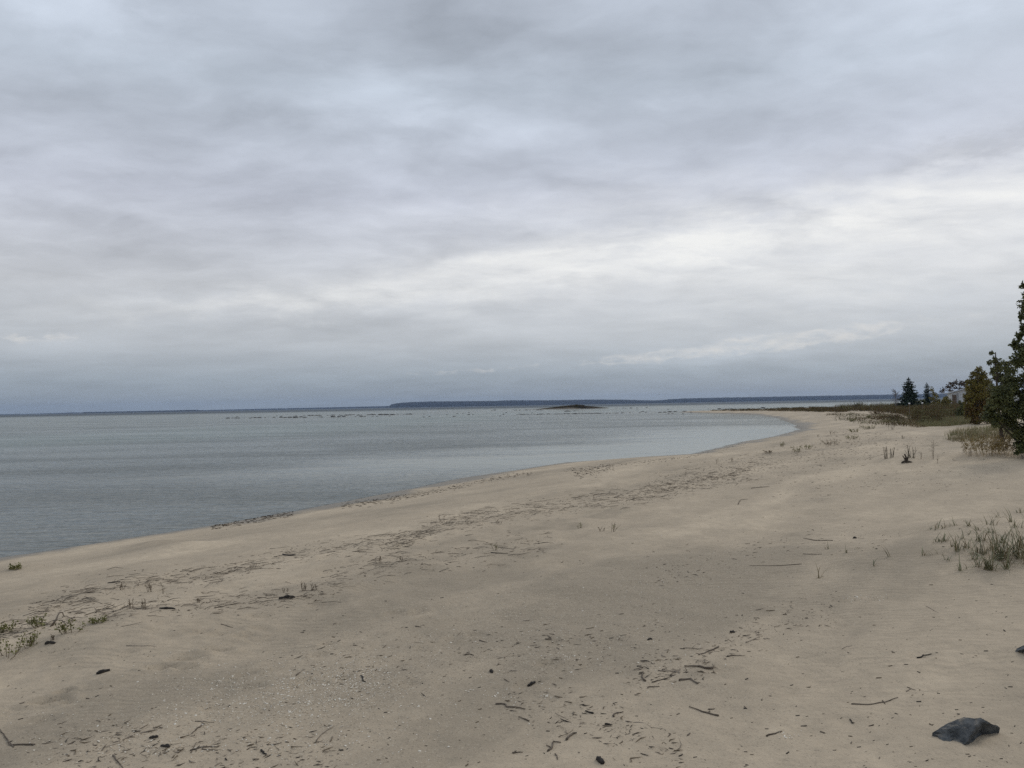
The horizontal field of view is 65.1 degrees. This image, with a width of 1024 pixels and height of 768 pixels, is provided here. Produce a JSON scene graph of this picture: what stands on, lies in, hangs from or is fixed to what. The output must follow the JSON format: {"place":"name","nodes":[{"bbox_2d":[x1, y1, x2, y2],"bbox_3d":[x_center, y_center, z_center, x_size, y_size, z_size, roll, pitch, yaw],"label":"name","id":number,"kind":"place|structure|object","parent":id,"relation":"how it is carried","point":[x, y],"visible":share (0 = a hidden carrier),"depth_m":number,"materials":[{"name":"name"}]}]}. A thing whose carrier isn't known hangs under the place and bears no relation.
{"place":"outdoors","nodes":[
{"label":"outdoors","id":0,"kind":"place"},
{"bbox_2d":[82,410,199,412],"bbox_3d":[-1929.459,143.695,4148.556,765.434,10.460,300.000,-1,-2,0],"label":"hills","id":1,"kind":"structure","parent":0,"point":[143,411],"depth_m":4015.82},
{"bbox_2d":[0,406,387,414],"bbox_3d":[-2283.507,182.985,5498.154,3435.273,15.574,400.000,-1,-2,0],"label":"hills","id":2,"kind":"structure","parent":0,"point":[268,409],"depth_m":5314.45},
{"bbox_2d":[3,544,897,767],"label":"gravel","id":3,"kind":"structure","parent":0,"point":[342,691],"depth_m":4.92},
{"bbox_2d":[0,398,942,557],"bbox_3d":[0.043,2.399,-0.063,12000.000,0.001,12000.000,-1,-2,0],"label":"water","id":4,"kind":"structure","parent":0,"point":[67,480],"depth_m":43.27,"materials":[{"name":"grey liquid"}]},
{"bbox_2d":[0,408,1023,767],"bbox_3d":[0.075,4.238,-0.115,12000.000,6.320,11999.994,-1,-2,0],"label":"ground","id":5,"kind":"structure","parent":0,"point":[904,508],"depth_m":6.35,"materials":[{"name":"beige sand"}]},
{"bbox_2d":[0,620,18,632],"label":"beach plant","id":6,"kind":"object","parent":5,"relation":"on","point":[3,627],"visible":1,"depth_m":6.55,"materials":[{"name":"green plant"}]},
{"bbox_2d":[0,635,24,658],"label":"beach plant","id":7,"kind":"object","parent":5,"relation":"on","point":[6,645],"visible":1,"depth_m":6.07,"materials":[{"name":"green plant"}]},
{"bbox_2d":[8,562,20,569],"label":"beach plant","id":8,"kind":"object","parent":5,"relation":"on","point":[16,567],"visible":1,"depth_m":10.60,"materials":[{"name":"green plant"}]},
{"bbox_2d":[0,729,34,747],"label":"stick","id":9,"kind":"object","parent":5,"relation":"on","point":[9,743],"visible":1,"depth_m":4.32,"materials":[{"name":"wood"}]},
{"bbox_2d":[23,630,40,647],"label":"beach plant","id":10,"kind":"object","parent":5,"relation":"on","point":[34,634],"visible":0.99,"depth_m":6.18,"materials":[{"name":"green plant"}]},
{"bbox_2d":[26,613,46,628],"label":"beach plant","id":11,"kind":"object","parent":5,"relation":"on","point":[34,620],"visible":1,"depth_m":6.59,"materials":[{"name":"green plant"}]},
{"bbox_2d":[44,641,55,644],"bbox_3d":[-3.543,1.988,6.161,0.092,0.032,0.033,-1,-2,5],"label":"driftwood","id":12,"kind":"object","parent":5,"relation":"on","point":[49,642],"visible":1,"depth_m":6.15,"materials":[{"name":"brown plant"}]},
{"bbox_2d":[50,612,66,626],"bbox_3d":[-3.876,2.002,6.846,0.128,0.147,0.785,0,-2,-31],"label":"stick","id":13,"kind":"object","parent":5,"relation":"on","point":[54,621],"visible":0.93,"depth_m":6.63,"materials":[{"name":"brown wood"}]},
{"bbox_2d":[54,619,85,633],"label":"beach plant","id":14,"kind":"object","parent":5,"relation":"on","point":[63,627],"visible":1,"depth_m":6.33,"materials":[{"name":"green plant"}]},
{"bbox_2d":[87,614,106,623],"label":"beach plant","id":15,"kind":"object","parent":5,"relation":"on","point":[92,620],"visible":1,"depth_m":6.57,"materials":[{"name":"green plant"}]},
{"bbox_2d":[96,669,109,673],"bbox_3d":[-2.821,1.983,5.537,0.033,0.033,0.088,-2,-2,38],"label":"driftwood","id":16,"kind":"object","parent":5,"relation":"on","point":[102,671],"visible":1,"depth_m":5.52,"materials":[{"name":"brown wood"}]},
{"bbox_2d":[190,742,218,752],"bbox_3d":[-1.589,1.884,4.164,0.155,0.008,0.133,-1,-2,0],"label":"stick","id":17,"kind":"object","parent":5,"relation":"on","point":[202,747],"visible":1,"depth_m":4.15,"materials":[{"name":"brown wood"}]},
{"bbox_2d":[279,595,293,598],"bbox_3d":[-2.084,1.974,7.431,0.152,0.043,0.033,-1,-2,0],"label":"driftwood","id":18,"kind":"object","parent":5,"relation":"on","point":[287,596],"visible":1,"depth_m":7.42,"materials":[{"name":"brown wood"}]},
{"bbox_2d":[496,703,524,708],"bbox_3d":[-0.009,1.834,4.567,0.190,0.012,0.033,-2,-2,32],"label":"stick","id":19,"kind":"object","parent":5,"relation":"on","point":[505,704],"visible":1,"depth_m":4.57,"materials":[{"name":"brown wood"}]},
{"bbox_2d":[0,430,1021,767],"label":"debris","id":20,"kind":"object","parent":5,"relation":"on","point":[432,570],"visible":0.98,"depth_m":7.92,"materials":[{"name":"brown plant"}]},
{"bbox_2d":[547,741,560,751],"bbox_3d":[0.192,1.814,4.022,0.060,0.015,0.122,-2,-2,36],"label":"stick","id":21,"kind":"object","parent":5,"relation":"on","point":[550,748],"visible":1,"depth_m":4.00,"materials":[{"name":"wood"}]},
{"bbox_2d":[596,756,604,763],"bbox_3d":[0.417,1.779,3.794,0.026,0.031,0.063,0,-2,-26],"label":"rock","id":22,"kind":"object","parent":5,"relation":"on","point":[599,759],"visible":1,"depth_m":3.78,"materials":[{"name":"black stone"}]},
{"bbox_2d":[679,678,698,683],"bbox_3d":[1.075,1.781,4.815,0.062,0.019,0.143,0,-2,-40],"label":"stick","id":23,"kind":"object","parent":5,"relation":"on","point":[688,679],"visible":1,"depth_m":4.84,"materials":[{"name":"brown wood"}]},
{"bbox_2d":[684,665,712,668],"bbox_3d":[1.168,1.771,5.025,0.182,0.025,0.046,-2,-2,21],"label":"stick","id":24,"kind":"object","parent":5,"relation":"on","point":[699,666],"visible":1,"depth_m":5.02,"materials":[{"name":"wood"}]},
{"bbox_2d":[689,706,718,715],"bbox_3d":[1.057,1.771,4.367,0.088,0.018,0.200,0,-2,-44],"label":"stick","id":25,"kind":"object","parent":5,"relation":"on","point":[709,709],"visible":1,"depth_m":4.34,"materials":[{"name":"wood"}]},
{"bbox_2d":[750,564,797,565],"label":"stick","id":26,"kind":"object","parent":5,"relation":"on","point":[772,565],"visible":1,"depth_m":8.12,"materials":[{"name":"brown wood"}]},
{"bbox_2d":[710,406,850,411],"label":"shrubbery","id":27,"kind":"object","parent":5,"relation":"on","point":[823,409],"visible":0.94,"depth_m":142.59,"materials":[{"name":"green plant"}]},
{"bbox_2d":[854,401,867,407],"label":"leafy bush","id":28,"kind":"object","parent":5,"relation":"on","point":[859,405],"visible":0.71,"depth_m":125.59,"materials":[{"name":"plant"}]},
{"bbox_2d":[851,697,897,704],"bbox_3d":[2.005,1.746,4.397,0.310,0.016,0.058,-1,-2,-18],"label":"stick","id":29,"kind":"object","parent":5,"relation":"on","point":[872,703],"visible":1,"depth_m":4.37,"materials":[{"name":"brown wood"}]},
{"bbox_2d":[827,411,926,427],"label":"dune grass","id":30,"kind":"structure","parent":5,"relation":"on","point":[892,421],"depth_m":64.32,"materials":[{"name":"green plant"}]},
{"bbox_2d":[883,446,894,458],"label":"reed tuft","id":31,"kind":"object","parent":5,"relation":"on","point":[891,456],"visible":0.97,"depth_m":21.53,"materials":[{"name":"plant"}]},
{"bbox_2d":[879,411,902,419],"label":"withered shrub","id":32,"kind":"object","parent":5,"relation":"on","point":[892,415],"visible":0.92,"depth_m":64.37,"materials":[{"name":"brown plant"}]},
{"bbox_2d":[892,388,899,403],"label":"bare tree","id":33,"kind":"object","parent":5,"relation":"on","point":[897,399],"visible":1,"depth_m":104.89,"materials":[{"name":"grey plant"}]},
{"bbox_2d":[835,400,966,423],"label":"shrubbery","id":34,"kind":"object","parent":5,"relation":"on","point":[932,412],"visible":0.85,"depth_m":84.00,"materials":[{"name":"green plant"}]},
{"bbox_2d":[901,454,911,462],"bbox_3d":[10.062,1.903,20.445,0.280,0.253,0.079,-1,-2,0],"label":"stump","id":35,"kind":"object","parent":5,"relation":"on","point":[906,460],"visible":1,"depth_m":20.43,"materials":[{"name":"brown wood"}]},
{"bbox_2d":[895,377,921,406],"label":"spruce tree","id":36,"kind":"object","parent":5,"relation":"on","point":[909,395],"visible":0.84,"depth_m":111.59,"materials":[{"name":"green plant"}]},
{"bbox_2d":[905,445,916,457],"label":"reed tuft","id":37,"kind":"object","parent":5,"relation":"on","point":[908,452],"visible":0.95,"depth_m":20.99,"materials":[{"name":"plant"}]},
{"bbox_2d":[915,398,929,406],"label":"leafy bush","id":38,"kind":"object","parent":5,"relation":"on","point":[923,401],"visible":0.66,"depth_m":111.64,"materials":[{"name":"green plant"}]},
{"bbox_2d":[922,382,931,403],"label":"spruce tree","id":39,"kind":"object","parent":5,"relation":"on","point":[926,393],"visible":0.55,"depth_m":121.81,"materials":[{"name":"green plant"}]},
{"bbox_2d":[928,386,940,404],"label":"tree","id":40,"kind":"object","parent":5,"relation":"on","point":[934,397],"visible":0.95,"depth_m":119.87,"materials":[{"name":"green plant"}]},
{"bbox_2d":[937,395,953,404],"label":"leafy bush","id":41,"kind":"object","parent":5,"relation":"on","point":[944,400],"visible":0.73,"depth_m":114.70,"materials":[{"name":"green plant"}]},
{"bbox_2d":[937,532,963,555],"bbox_3d":[4.418,1.588,7.976,0.412,0.313,0.243,0,-2,-31],"label":"grass tuft","id":42,"kind":"object","parent":5,"relation":"on","point":[956,547],"visible":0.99,"depth_m":7.94,"materials":[{"name":"plant"}]},
{"bbox_2d":[938,379,964,395],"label":"oak tree","id":43,"kind":"object","parent":5,"relation":"on","point":[953,383],"visible":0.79,"depth_m":171.85,"materials":[{"name":"green plant"}]},
{"bbox_2d":[949,557,961,570],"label":"grass tuft","id":44,"kind":"object","parent":5,"relation":"on","point":[959,568],"visible":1,"depth_m":7.41,"materials":[{"name":"plant"}]},
{"bbox_2d":[914,413,1001,426],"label":"dune grass","id":45,"kind":"structure","parent":5,"relation":"on","point":[952,421],"depth_m":52.26,"materials":[{"name":"plant"}]},
{"bbox_2d":[954,400,966,416],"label":"leafy bush","id":46,"kind":"object","parent":5,"relation":"on","point":[960,410],"visible":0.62,"depth_m":63.86,"materials":[{"name":"green plant"}]},
{"bbox_2d":[951,535,972,550],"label":"grass tuft","id":47,"kind":"object","parent":5,"relation":"on","point":[965,546],"visible":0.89,"depth_m":7.98,"materials":[{"name":"plant"}]},
{"bbox_2d":[932,717,999,744],"bbox_3d":[2.160,1.670,3.831,0.287,0.174,0.471,-2,-2,33],"label":"rock","id":48,"kind":"object","parent":5,"relation":"on","point":[965,731],"visible":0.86,"depth_m":3.80,"materials":[{"name":"stone"}]},
{"bbox_2d":[957,537,983,555],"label":"grass tuft","id":49,"kind":"object","parent":5,"relation":"on","point":[976,548],"visible":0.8,"depth_m":7.82,"materials":[{"name":"plant"}]},
{"bbox_2d":[962,366,991,423],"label":"tree","id":50,"kind":"object","parent":5,"relation":"on","point":[979,383],"visible":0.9,"depth_m":49.77,"materials":[{"name":"green plant"}]},
{"bbox_2d":[966,526,988,542],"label":"grass tuft","id":51,"kind":"object","parent":5,"relation":"on","point":[983,533],"visible":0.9,"depth_m":8.16,"materials":[{"name":"plant"}]},
{"bbox_2d":[966,549,991,570],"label":"grass tuft","id":52,"kind":"object","parent":5,"relation":"on","point":[978,561],"visible":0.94,"depth_m":7.44,"materials":[{"name":"plant"}]},
{"bbox_2d":[945,381,1018,403],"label":"cottage","id":53,"kind":"structure","parent":5,"relation":"on","point":[956,395],"depth_m":149.44,"materials":[{"name":"white paint"}]},
{"bbox_2d":[952,395,956,403],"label":"door","id":54,"kind":"structure","parent":53,"relation":"in","point":[954,397],"depth_m":149.64,"materials":[{"name":"grey"}]},
{"bbox_2d":[978,537,988,553],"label":"grass tuft","id":55,"kind":"object","parent":5,"relation":"on","point":[984,551],"visible":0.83,"depth_m":7.80,"materials":[{"name":"plant"}]},
{"bbox_2d":[961,549,1009,572],"bbox_3d":[4.407,1.668,7.354,0.493,0.409,0.545,-2,-2,40],"label":"grass tuft","id":56,"kind":"object","parent":5,"relation":"on","point":[986,565],"visible":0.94,"depth_m":7.34,"materials":[{"name":"plant"}]},
{"bbox_2d":[960,433,1015,457],"bbox_3d":[12.397,1.578,20.661,1.440,0.629,1.018,-1,-2,0],"label":"golden bush","id":57,"kind":"object","parent":5,"relation":"on","point":[998,444],"visible":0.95,"depth_m":20.65,"materials":[{"name":"plant"}]},
{"bbox_2d":[972,535,1006,570],"bbox_3d":[4.372,1.562,7.290,0.570,0.381,0.322,0,-2,-42],"label":"grass tuft","id":58,"kind":"object","parent":5,"relation":"on","point":[991,567],"visible":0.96,"depth_m":7.31,"materials":[{"name":"plant"}]},
{"bbox_2d":[962,520,1018,558],"bbox_3d":[4.593,1.581,7.686,0.631,0.627,0.691,0,-2,-36],"label":"grass tuft","id":59,"kind":"object","parent":5,"relation":"on","point":[1001,553],"visible":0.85,"depth_m":7.61,"materials":[{"name":"plant"}]},
{"bbox_2d":[977,524,1018,560],"bbox_3d":[4.648,1.610,7.574,0.722,0.557,0.498,-2,-2,20],"label":"grass tuft","id":60,"kind":"object","parent":5,"relation":"on","point":[998,547],"visible":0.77,"depth_m":7.58,"materials":[{"name":"plant"}]},
{"bbox_2d":[988,532,1012,542],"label":"grass tuft","id":61,"kind":"object","parent":5,"relation":"on","point":[1001,538],"visible":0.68,"depth_m":8.04,"materials":[{"name":"plant"}]},
{"bbox_2d":[983,350,1018,441],"bbox_3d":[18.471,0.485,29.985,1.714,3.563,1.085,0,-2,-21],"label":"poplar tree","id":62,"kind":"object","parent":5,"relation":"on","point":[995,374],"visible":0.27,"depth_m":29.96,"materials":[{"name":"green plant"}]},
{"bbox_2d":[979,281,1023,440],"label":"broadleaf tree","id":63,"kind":"object","parent":5,"relation":"on","point":[1003,394],"visible":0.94,"depth_m":20.18,"materials":[{"name":"green plant"}]},
{"bbox_2d":[984,512,1023,558],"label":"grass tuft","id":64,"kind":"object","parent":5,"relation":"on","point":[1018,553],"visible":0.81,"depth_m":7.56,"materials":[{"name":"plant"}]},
{"bbox_2d":[986,533,1021,555],"bbox_3d":[4.788,1.591,7.680,0.647,0.453,0.390,-2,-2,30],"label":"grass tuft","id":65,"kind":"object","parent":5,"relation":"on","point":[1013,545],"visible":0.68,"depth_m":7.67,"materials":[{"name":"plant"}]},
{"bbox_2d":[998,507,1011,521],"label":"grass tuft","id":66,"kind":"object","parent":5,"relation":"on","point":[1010,520],"visible":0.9,"depth_m":8.79,"materials":[{"name":"plant"}]},
{"bbox_2d":[989,529,1023,563],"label":"grass tuft","id":67,"kind":"object","parent":5,"relation":"on","point":[1022,558],"visible":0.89,"depth_m":7.46,"materials":[{"name":"plant"}]},
{"bbox_2d":[992,536,1020,566],"bbox_3d":[4.541,1.624,7.417,0.486,0.457,0.382,-1,-2,0],"label":"grass tuft","id":68,"kind":"object","parent":5,"relation":"on","point":[1008,558],"visible":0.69,"depth_m":7.39,"materials":[{"name":"plant"}]},
{"bbox_2d":[996,559,1018,571],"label":"grass tuft","id":69,"kind":"object","parent":5,"relation":"on","point":[1006,567],"visible":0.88,"depth_m":7.27,"materials":[{"name":"plant"}]},
{"bbox_2d":[1005,518,1023,546],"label":"grass tuft","id":70,"kind":"object","parent":5,"relation":"on","point":[1016,534],"visible":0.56,"depth_m":7.87,"materials":[{"name":"plant"}]},
{"bbox_2d":[1010,427,1023,457],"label":"leafy bush","id":71,"kind":"object","parent":5,"relation":"on","point":[1018,444],"visible":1,"depth_m":20.02,"materials":[{"name":"green plant"}]},
{"bbox_2d":[1015,645,1023,652],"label":"rock","id":72,"kind":"object","parent":5,"relation":"on","point":[1020,649],"visible":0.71,"depth_m":5.03,"materials":[{"name":"stone"}]},
{"bbox_2d":[0,0,1023,413],"label":"sky","id":73,"kind":"structure","parent":0,"point":[205,204],"materials":[{"name":"grey"}]},
{"bbox_2d":[526,407,594,409],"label":"terrain","id":74,"kind":"structure","parent":0,"point":[566,408],"depth_m":398.43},
{"bbox_2d":[542,404,606,408],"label":"undergrowth","id":75,"kind":"object","parent":74,"relation":"on","point":[573,405],"visible":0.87,"depth_m":398.93,"materials":[{"name":"green plant"}]},
{"bbox_2d":[387,394,946,407],"bbox_3d":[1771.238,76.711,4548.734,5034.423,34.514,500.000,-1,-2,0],"label":"hills","id":76,"kind":"structure","parent":0,"point":[553,402],"depth_m":4315.72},
{"bbox_2d":[942,423,1022,441],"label":"dune grass","id":77,"kind":"structure","parent":0,"point":[968,431],"depth_m":35.08,"materials":[{"name":"plant"}]}
]}

